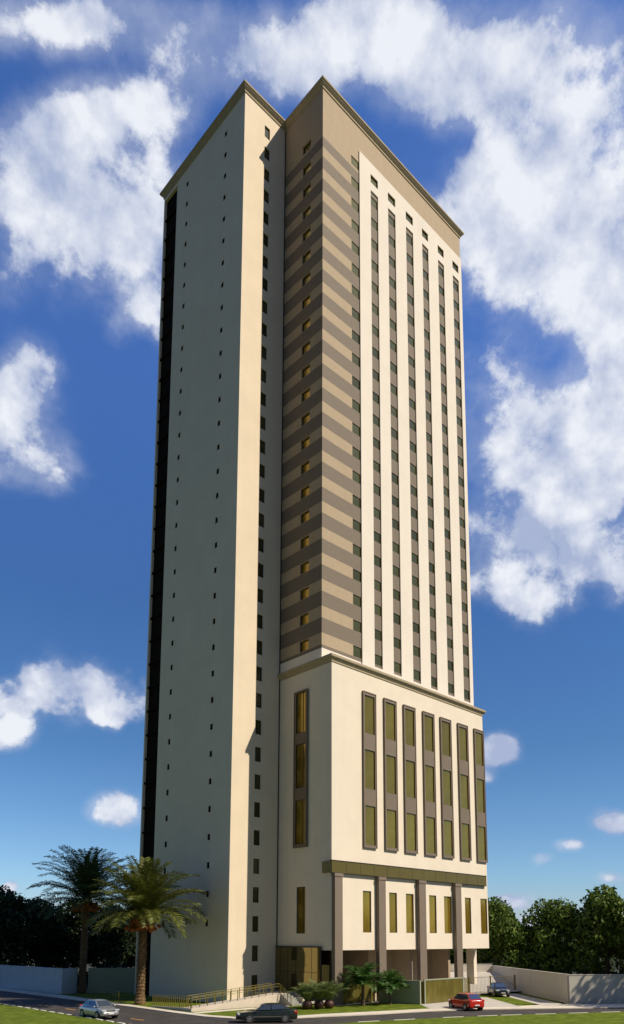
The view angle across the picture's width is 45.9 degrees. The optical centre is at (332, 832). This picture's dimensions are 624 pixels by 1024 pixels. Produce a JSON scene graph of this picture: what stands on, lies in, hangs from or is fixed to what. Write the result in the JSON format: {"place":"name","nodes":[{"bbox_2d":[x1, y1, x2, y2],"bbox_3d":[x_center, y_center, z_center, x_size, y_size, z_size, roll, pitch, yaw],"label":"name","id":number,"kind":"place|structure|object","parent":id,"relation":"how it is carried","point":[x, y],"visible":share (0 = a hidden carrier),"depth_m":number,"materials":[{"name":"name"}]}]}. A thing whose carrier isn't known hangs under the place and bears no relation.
{"place":"outdoors","nodes":[
{"label":"outdoors","id":0,"kind":"place"},
{"bbox_2d":[0,1004,119,1023],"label":"grass verge","id":1,"kind":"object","parent":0,"point":[9,1014],"depth_m":58.92,"materials":[{"name":"green plant"}]},
{"bbox_2d":[18,989,564,1016],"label":"lawn","id":2,"kind":"structure","parent":0,"point":[126,998],"depth_m":71.89,"materials":[{"name":"green plant"}]},
{"bbox_2d":[90,986,118,1000],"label":"lane railing","id":3,"kind":"object","parent":2,"relation":"on","point":[104,992],"visible":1,"depth_m":79.77,"materials":[{"name":"green metal"}]},
{"bbox_2d":[87,968,134,992],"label":"boundary wall","id":4,"kind":"structure","parent":2,"relation":"on","point":[121,980],"depth_m":88.43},
{"bbox_2d":[78,855,208,1004],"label":"date palm","id":5,"kind":"object","parent":2,"relation":"on","point":[142,900],"visible":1,"depth_m":72.30,"materials":[{"name":"green plant"}]},
{"bbox_2d":[151,990,304,1011],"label":"entrance ramp","id":6,"kind":"structure","parent":2,"relation":"on","point":[260,998],"depth_m":69.40,"materials":[{"name":"beige concrete"}]},
{"bbox_2d":[152,995,190,1007],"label":"picket railing","id":7,"kind":"object","parent":6,"relation":"on","point":[177,996],"visible":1,"depth_m":67.02,"materials":[{"name":"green metal"}]},
{"bbox_2d":[187,983,268,1006],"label":"ramp railing","id":8,"kind":"object","parent":6,"relation":"on","point":[227,992],"visible":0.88,"depth_m":69.14,"materials":[{"name":"gold metal"}]},
{"bbox_2d":[191,983,279,1008],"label":"ramp railing","id":9,"kind":"object","parent":6,"relation":"on","point":[234,993],"visible":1,"depth_m":67.74,"materials":[{"name":"gold metal"}]},
{"bbox_2d":[192,1005,287,1012],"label":"walkway","id":10,"kind":"structure","parent":2,"relation":"on","point":[226,1010],"depth_m":65.64,"materials":[{"name":"concrete"}]},
{"bbox_2d":[287,982,328,1009],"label":"potted palm","id":11,"kind":"object","parent":2,"relation":"on","point":[307,998],"visible":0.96,"depth_m":66.64,"materials":[{"name":"green plant"}]},
{"bbox_2d":[304,978,338,1008],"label":"potted palm","id":12,"kind":"object","parent":2,"relation":"on","point":[319,1002],"visible":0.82,"depth_m":67.13,"materials":[{"name":"green plant"}]},
{"bbox_2d":[311,982,348,1008],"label":"potted palm","id":13,"kind":"object","parent":2,"relation":"on","point":[329,1002],"visible":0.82,"depth_m":67.41,"materials":[{"name":"green plant"}]},
{"bbox_2d":[340,962,385,1005],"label":"garden palm","id":14,"kind":"object","parent":2,"relation":"on","point":[362,977],"visible":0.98,"depth_m":70.62,"materials":[{"name":"green plant"}]},
{"bbox_2d":[372,969,409,1004],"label":"garden palm","id":15,"kind":"object","parent":2,"relation":"on","point":[391,978],"visible":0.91,"depth_m":71.69,"materials":[{"name":"green plant"}]},
{"bbox_2d":[379,980,420,1004],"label":"garden wall","id":16,"kind":"structure","parent":2,"relation":"on","point":[407,995],"depth_m":72.64,"materials":[{"name":"green glass"}]},
{"bbox_2d":[450,964,491,971],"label":"boundary wall","id":17,"kind":"structure","parent":2,"relation":"on","point":[484,967],"depth_m":98.94,"materials":[{"name":"beige paint"}]},
{"bbox_2d":[450,972,519,993],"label":"driveway ramp","id":18,"kind":"structure","parent":2,"relation":"on","point":[483,975],"depth_m":91.91,"materials":[{"name":"concrete"}]},
{"bbox_2d":[468,975,516,993],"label":"bar fence","id":19,"kind":"object","parent":2,"relation":"on","point":[469,983],"visible":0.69,"depth_m":85.01,"materials":[{"name":"white metal"}]},
{"bbox_2d":[492,965,568,1003],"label":"boundary wall","id":20,"kind":"structure","parent":2,"relation":"on","point":[548,985],"depth_m":81.43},
{"bbox_2d":[0,991,623,1023],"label":"road","id":21,"kind":"structure","parent":0,"point":[65,1006],"depth_m":62.94,"materials":[{"name":"grey asphalt"}]},
{"bbox_2d":[79,999,118,1018],"bbox_3d":[-19.180,14.466,60.469,4.070,1.528,1.940,-8,-12,44],"label":"silver hatchback","id":22,"kind":"object","parent":21,"relation":"on","point":[97,1008],"visible":1,"depth_m":59.76,"materials":[{"name":"paint"}]},
{"bbox_2d":[236,1003,297,1023],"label":"parked sedan","id":23,"kind":"object","parent":21,"relation":"on","point":[282,1013],"visible":1,"depth_m":56.57,"materials":[{"name":"black paint"}]},
{"bbox_2d":[0,1003,619,1023],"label":"kerb edging","id":24,"kind":"object","parent":21,"relation":"on","point":[360,1021],"visible":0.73,"depth_m":61.13,"materials":[{"name":"white concrete"}]},
{"bbox_2d":[0,987,623,1018],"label":"pavement","id":25,"kind":"structure","parent":0,"point":[577,1006],"depth_m":67.76,"materials":[{"name":"concrete"}]},
{"bbox_2d":[0,965,77,993],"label":"boundary wall","id":26,"kind":"structure","parent":25,"relation":"on","point":[51,980],"depth_m":89.92,"materials":[{"name":"paint"}]},
{"bbox_2d":[0,0,623,925],"label":"sky","id":27,"kind":"structure","parent":0,"point":[509,114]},
{"bbox_2d":[2,954,623,993],"bbox_3d":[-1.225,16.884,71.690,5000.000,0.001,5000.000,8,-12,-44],"label":"ground","id":28,"kind":"structure","parent":0,"point":[88,966],"depth_m":172.14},
{"bbox_2d":[0,885,40,965],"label":"broadleaf tree","id":29,"kind":"object","parent":28,"relation":"on","point":[14,915],"visible":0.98,"depth_m":109.33,"materials":[{"name":"green plant"}]},
{"bbox_2d":[1,897,73,967],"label":"broadleaf tree","id":30,"kind":"object","parent":28,"relation":"on","point":[45,935],"visible":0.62,"depth_m":114.75,"materials":[{"name":"green plant"}]},
{"bbox_2d":[33,899,102,968],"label":"broadleaf tree","id":31,"kind":"object","parent":28,"relation":"on","point":[71,949],"visible":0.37,"depth_m":117.91,"materials":[{"name":"green plant"}]},
{"bbox_2d":[20,961,130,986],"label":"undergrowth","id":32,"kind":"object","parent":28,"relation":"on","point":[67,966],"visible":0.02,"depth_m":101.94,"materials":[{"name":"green plant"}]},
{"bbox_2d":[25,844,138,992],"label":"date palm","id":33,"kind":"object","parent":28,"relation":"on","point":[85,872],"visible":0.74,"depth_m":88.76,"materials":[{"name":"green plant"}]},
{"bbox_2d":[78,904,136,967],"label":"broadleaf tree","id":34,"kind":"object","parent":28,"relation":"on","point":[111,946],"visible":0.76,"depth_m":114.05,"materials":[{"name":"green plant"}]},
{"bbox_2d":[119,918,135,967],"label":"broadleaf tree","id":35,"kind":"object","parent":28,"relation":"on","point":[129,961],"visible":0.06,"depth_m":120.19,"materials":[{"name":"green plant"}]},
{"bbox_2d":[134,75,488,1005],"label":"skyscraper","id":36,"kind":"structure","parent":28,"relation":"on","point":[314,785],"depth_m":84.55,"materials":[{"name":"paint"}]},
{"bbox_2d":[251,975,256,990],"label":"stair window","id":37,"kind":"structure","parent":36,"relation":"in","point":[254,977],"depth_m":75.03,"materials":[{"name":"black glass"}]},
{"bbox_2d":[252,945,257,960],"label":"stair window","id":38,"kind":"structure","parent":36,"relation":"in","point":[254,947],"depth_m":75.43,"materials":[{"name":"black glass"}]},
{"bbox_2d":[252,916,257,931],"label":"stair window","id":39,"kind":"structure","parent":36,"relation":"in","point":[255,918],"depth_m":75.85,"materials":[{"name":"black glass"}]},
{"bbox_2d":[253,887,257,902],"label":"stair window","id":40,"kind":"structure","parent":36,"relation":"in","point":[255,889],"depth_m":76.28,"materials":[{"name":"black glass"}]},
{"bbox_2d":[253,858,258,873],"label":"stair window","id":41,"kind":"structure","parent":36,"relation":"in","point":[255,861],"depth_m":76.72,"materials":[{"name":"black glass"}]},
{"bbox_2d":[254,830,258,845],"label":"stair window","id":42,"kind":"structure","parent":36,"relation":"in","point":[256,833],"depth_m":77.16,"materials":[{"name":"black glass"}]},
{"bbox_2d":[254,802,259,816],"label":"stair window","id":43,"kind":"structure","parent":36,"relation":"in","point":[256,805],"depth_m":77.60,"materials":[{"name":"black glass"}]},
{"bbox_2d":[255,774,259,789],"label":"stair window","id":44,"kind":"structure","parent":36,"relation":"in","point":[257,777],"depth_m":78.05,"materials":[{"name":"black glass"}]},
{"bbox_2d":[255,747,259,761],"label":"stair window","id":45,"kind":"structure","parent":36,"relation":"in","point":[257,750],"depth_m":78.43,"materials":[{"name":"black glass"}]},
{"bbox_2d":[255,720,260,734],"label":"stair window","id":46,"kind":"structure","parent":36,"relation":"in","point":[258,723],"depth_m":78.90,"materials":[{"name":"black glass"}]},
{"bbox_2d":[256,693,260,707],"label":"stair window","id":47,"kind":"structure","parent":36,"relation":"in","point":[258,696],"depth_m":79.31,"materials":[{"name":"black glass"}]},
{"bbox_2d":[256,666,261,680],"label":"stair window","id":48,"kind":"structure","parent":36,"relation":"in","point":[258,670],"depth_m":79.73,"materials":[{"name":"black glass"}]},
{"bbox_2d":[257,640,261,654],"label":"stair window","id":49,"kind":"structure","parent":36,"relation":"in","point":[259,644],"depth_m":80.20,"materials":[{"name":"black glass"}]},
{"bbox_2d":[257,614,261,628],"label":"stair window","id":50,"kind":"structure","parent":36,"relation":"in","point":[259,618],"depth_m":80.59,"materials":[{"name":"black glass"}]},
{"bbox_2d":[257,589,262,603],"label":"stair window","id":51,"kind":"structure","parent":36,"relation":"in","point":[260,592],"depth_m":81.06,"materials":[{"name":"black glass"}]},
{"bbox_2d":[258,563,262,577],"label":"stair window","id":52,"kind":"structure","parent":36,"relation":"in","point":[260,567],"depth_m":81.48,"materials":[{"name":"black glass"}]},
{"bbox_2d":[297,887,304,933],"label":"tall window","id":53,"kind":"structure","parent":36,"relation":"in","point":[300,890],"depth_m":75.45,"materials":[{"name":"gold glass"}]},
{"bbox_2d":[301,640,307,651],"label":"window","id":54,"kind":"structure","parent":36,"relation":"in","point":[304,645],"depth_m":79.46,"materials":[{"name":"gold glass"}]},
{"bbox_2d":[301,613,308,625],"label":"window","id":55,"kind":"structure","parent":36,"relation":"in","point":[305,618],"depth_m":79.84,"materials":[{"name":"gold glass"}]},
{"bbox_2d":[301,587,308,599],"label":"window","id":56,"kind":"structure","parent":36,"relation":"in","point":[304,593],"depth_m":80.29,"materials":[{"name":"gold glass"}]},
{"bbox_2d":[301,561,308,573],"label":"window","id":57,"kind":"structure","parent":36,"relation":"in","point":[305,567],"depth_m":80.73,"materials":[{"name":"gold glass"}]},
{"bbox_2d":[322,965,329,983],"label":"entrance door","id":58,"kind":"structure","parent":36,"relation":"in","point":[325,968],"depth_m":71.45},
{"bbox_2d":[352,470,359,483],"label":"window","id":59,"kind":"structure","parent":36,"relation":"in","point":[355,476],"depth_m":84.00,"materials":[{"name":"green glass"}]},
{"bbox_2d":[352,446,359,459],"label":"window","id":60,"kind":"structure","parent":36,"relation":"in","point":[355,452],"depth_m":84.44,"materials":[{"name":"green glass"}]},
{"bbox_2d":[352,422,359,436],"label":"window","id":61,"kind":"structure","parent":36,"relation":"in","point":[355,428],"depth_m":84.89,"materials":[{"name":"green glass"}]},
{"bbox_2d":[352,399,359,412],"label":"window","id":62,"kind":"structure","parent":36,"relation":"in","point":[356,406],"depth_m":85.34,"materials":[{"name":"green glass"}]},
{"bbox_2d":[352,376,359,389],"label":"window","id":63,"kind":"structure","parent":36,"relation":"in","point":[355,382],"depth_m":85.78,"materials":[{"name":"green glass"}]},
{"bbox_2d":[352,353,359,366],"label":"window","id":64,"kind":"structure","parent":36,"relation":"in","point":[355,359],"depth_m":86.22,"materials":[{"name":"green glass"}]},
{"bbox_2d":[353,495,359,507],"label":"window","id":65,"kind":"structure","parent":36,"relation":"in","point":[356,501],"depth_m":83.61,"materials":[{"name":"green glass"}]},
{"bbox_2d":[353,645,360,657],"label":"window","id":66,"kind":"structure","parent":36,"relation":"in","point":[356,650],"depth_m":81.00,"materials":[{"name":"green glass"}]},
{"bbox_2d":[353,620,360,632],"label":"window","id":67,"kind":"structure","parent":36,"relation":"in","point":[356,625],"depth_m":81.45,"materials":[{"name":"green glass"}]},
{"bbox_2d":[353,594,360,606],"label":"window","id":68,"kind":"structure","parent":36,"relation":"in","point":[356,599],"depth_m":81.90,"materials":[{"name":"green glass"}]},
{"bbox_2d":[353,569,360,581],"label":"window","id":69,"kind":"structure","parent":36,"relation":"in","point":[356,574],"depth_m":82.34,"materials":[{"name":"green glass"}]},
{"bbox_2d":[353,544,360,556],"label":"window","id":70,"kind":"structure","parent":36,"relation":"in","point":[356,550],"depth_m":82.78,"materials":[{"name":"green glass"}]},
{"bbox_2d":[353,519,360,532],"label":"window","id":71,"kind":"structure","parent":36,"relation":"in","point":[356,525],"depth_m":83.22,"materials":[{"name":"green glass"}]},
{"bbox_2d":[363,891,370,932],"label":"tall window","id":72,"kind":"structure","parent":36,"relation":"in","point":[366,894],"depth_m":75.74,"materials":[{"name":"gold glass"}]},
{"bbox_2d":[373,460,379,472],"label":"window","id":73,"kind":"structure","parent":36,"relation":"in","point":[376,466],"depth_m":86.86,"materials":[{"name":"green glass"}]},
{"bbox_2d":[374,604,380,615],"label":"window","id":74,"kind":"structure","parent":36,"relation":"in","point":[377,609],"depth_m":84.21,"materials":[{"name":"green glass"}]},
{"bbox_2d":[374,579,380,591],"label":"window","id":75,"kind":"structure","parent":36,"relation":"in","point":[377,585],"depth_m":84.69,"materials":[{"name":"green glass"}]},
{"bbox_2d":[374,555,380,567],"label":"window","id":76,"kind":"structure","parent":36,"relation":"in","point":[377,561],"depth_m":85.16,"materials":[{"name":"green glass"}]},
{"bbox_2d":[374,531,380,543],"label":"window","id":77,"kind":"structure","parent":36,"relation":"in","point":[377,537],"depth_m":85.61,"materials":[{"name":"green glass"}]},
{"bbox_2d":[375,654,381,665],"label":"window","id":78,"kind":"structure","parent":36,"relation":"in","point":[378,659],"depth_m":83.43,"materials":[{"name":"green glass"}]},
{"bbox_2d":[375,629,381,641],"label":"window","id":79,"kind":"structure","parent":36,"relation":"in","point":[378,634],"depth_m":83.90,"materials":[{"name":"green glass"}]},
{"bbox_2d":[303,141,463,507],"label":"upper windows","id":80,"kind":"structure","parent":36,"relation":"in","point":[355,248],"depth_m":94.91,"materials":[{"name":"black glass"}]},
{"bbox_2d":[389,893,396,932],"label":"tall window","id":81,"kind":"structure","parent":36,"relation":"in","point":[392,896],"depth_m":78.51,"materials":[{"name":"gold glass"}]},
{"bbox_2d":[393,613,399,624],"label":"window","id":82,"kind":"structure","parent":36,"relation":"in","point":[396,618],"depth_m":86.51,"materials":[{"name":"green glass"}]},
{"bbox_2d":[393,589,399,600],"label":"window","id":83,"kind":"structure","parent":36,"relation":"in","point":[396,594],"depth_m":87.00,"materials":[{"name":"green glass"}]},
{"bbox_2d":[394,662,400,673],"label":"window","id":84,"kind":"structure","parent":36,"relation":"in","point":[397,667],"depth_m":85.69,"materials":[{"name":"green glass"}]},
{"bbox_2d":[406,894,413,932],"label":"tall window","id":85,"kind":"structure","parent":36,"relation":"in","point":[409,897],"depth_m":80.43,"materials":[{"name":"gold glass"}]},
{"bbox_2d":[412,598,418,610],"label":"window","id":86,"kind":"structure","parent":36,"relation":"in","point":[415,604],"depth_m":89.40,"materials":[{"name":"green glass"}]},
{"bbox_2d":[413,669,419,680],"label":"window","id":87,"kind":"structure","parent":36,"relation":"in","point":[416,674],"depth_m":88.11,"materials":[{"name":"green glass"}]},
{"bbox_2d":[413,646,419,656],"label":"window","id":88,"kind":"structure","parent":36,"relation":"in","point":[416,651],"depth_m":88.57,"materials":[{"name":"green glass"}]},
{"bbox_2d":[429,895,435,932],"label":"tall window","id":89,"kind":"structure","parent":36,"relation":"in","point":[432,899],"depth_m":83.25,"materials":[{"name":"gold glass"}]},
{"bbox_2d":[444,896,451,932],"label":"tall window","id":90,"kind":"structure","parent":36,"relation":"in","point":[447,900],"depth_m":85.18,"materials":[{"name":"gold glass"}]},
{"bbox_2d":[465,898,470,933],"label":"tall window","id":91,"kind":"structure","parent":36,"relation":"in","point":[467,900],"depth_m":87.93,"materials":[{"name":"gold glass"}]},
{"bbox_2d":[480,899,486,933],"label":"tall window","id":92,"kind":"structure","parent":36,"relation":"in","point":[482,901],"depth_m":90.19,"materials":[{"name":"gold glass"}]},
{"bbox_2d":[450,949,477,963],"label":"broadleaf tree","id":93,"kind":"object","parent":28,"relation":"on","point":[452,956],"visible":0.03,"depth_m":112.40,"materials":[{"name":"green plant"}]},
{"bbox_2d":[476,896,528,968],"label":"broadleaf tree","id":94,"kind":"object","parent":28,"relation":"on","point":[505,930],"visible":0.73,"depth_m":101.14,"materials":[{"name":"green plant"}]},
{"bbox_2d":[500,931,538,967],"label":"broadleaf tree","id":95,"kind":"object","parent":28,"relation":"on","point":[524,944],"visible":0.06,"depth_m":118.44,"materials":[{"name":"green plant"}]},
{"bbox_2d":[512,897,583,972],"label":"broadleaf tree","id":96,"kind":"object","parent":28,"relation":"on","point":[548,946],"visible":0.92,"depth_m":100.18,"materials":[{"name":"green plant"}]},
{"bbox_2d":[500,961,623,973],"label":"undergrowth","id":97,"kind":"object","parent":28,"relation":"on","point":[566,971],"visible":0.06,"depth_m":96.74,"materials":[{"name":"green plant"}]},
{"bbox_2d":[556,927,615,973],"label":"broadleaf tree","id":98,"kind":"object","parent":28,"relation":"on","point":[611,963],"visible":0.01,"depth_m":112.40,"materials":[{"name":"green plant"}]},
{"bbox_2d":[564,884,623,973],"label":"broadleaf tree","id":99,"kind":"object","parent":28,"relation":"on","point":[598,917],"visible":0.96,"depth_m":96.49,"materials":[{"name":"green plant"}]},
{"bbox_2d":[568,974,623,1003],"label":"boundary wall","id":100,"kind":"structure","parent":28,"relation":"on","point":[596,988],"depth_m":73.30,"materials":[{"name":"white paint"}]},
{"bbox_2d":[612,912,623,948],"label":"broadleaf tree","id":101,"kind":"object","parent":28,"relation":"on","point":[617,937],"visible":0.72,"depth_m":94.54,"materials":[{"name":"green plant"}]},
{"bbox_2d":[310,997,376,1005],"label":"yard","id":102,"kind":"structure","parent":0,"point":[312,1000],"depth_m":74.01,"materials":[{"name":"green plant"}]},
{"bbox_2d":[343,980,374,1003],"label":"screen panel","id":103,"kind":"object","parent":102,"relation":"on","point":[351,994],"visible":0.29,"depth_m":73.45,"materials":[{"name":"yellow metal"}]},
{"bbox_2d":[421,977,468,1003],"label":"sliding gate","id":104,"kind":"structure","parent":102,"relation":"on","point":[439,990],"depth_m":74.39,"materials":[{"name":"yellow metal"}]},
{"bbox_2d":[421,1001,462,1008],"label":"driveway","id":105,"kind":"structure","parent":0,"point":[440,1005],"depth_m":70.68,"materials":[{"name":"concrete"}]},
{"bbox_2d":[448,992,484,1010],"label":"red hatchback","id":106,"kind":"object","parent":105,"relation":"on","point":[465,1001],"visible":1,"depth_m":66.42,"materials":[{"name":"paint"}]},
{"bbox_2d":[338,1012,623,1023],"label":"grass verge","id":107,"kind":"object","parent":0,"point":[594,1018],"depth_m":58.18,"materials":[{"name":"green plant"}]},
{"bbox_2d":[480,997,519,1006],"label":"driveway","id":108,"kind":"structure","parent":0,"point":[489,1002],"depth_m":72.90,"materials":[{"name":"concrete"}]},
{"bbox_2d":[502,994,568,1005],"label":"driveway","id":109,"kind":"structure","parent":0,"point":[536,1001],"depth_m":76.52,"materials":[{"name":"concrete"}]},
{"bbox_2d":[487,982,509,996],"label":"dark blue car","id":110,"kind":"object","parent":109,"relation":"on","point":[495,989],"visible":1,"depth_m":81.84,"materials":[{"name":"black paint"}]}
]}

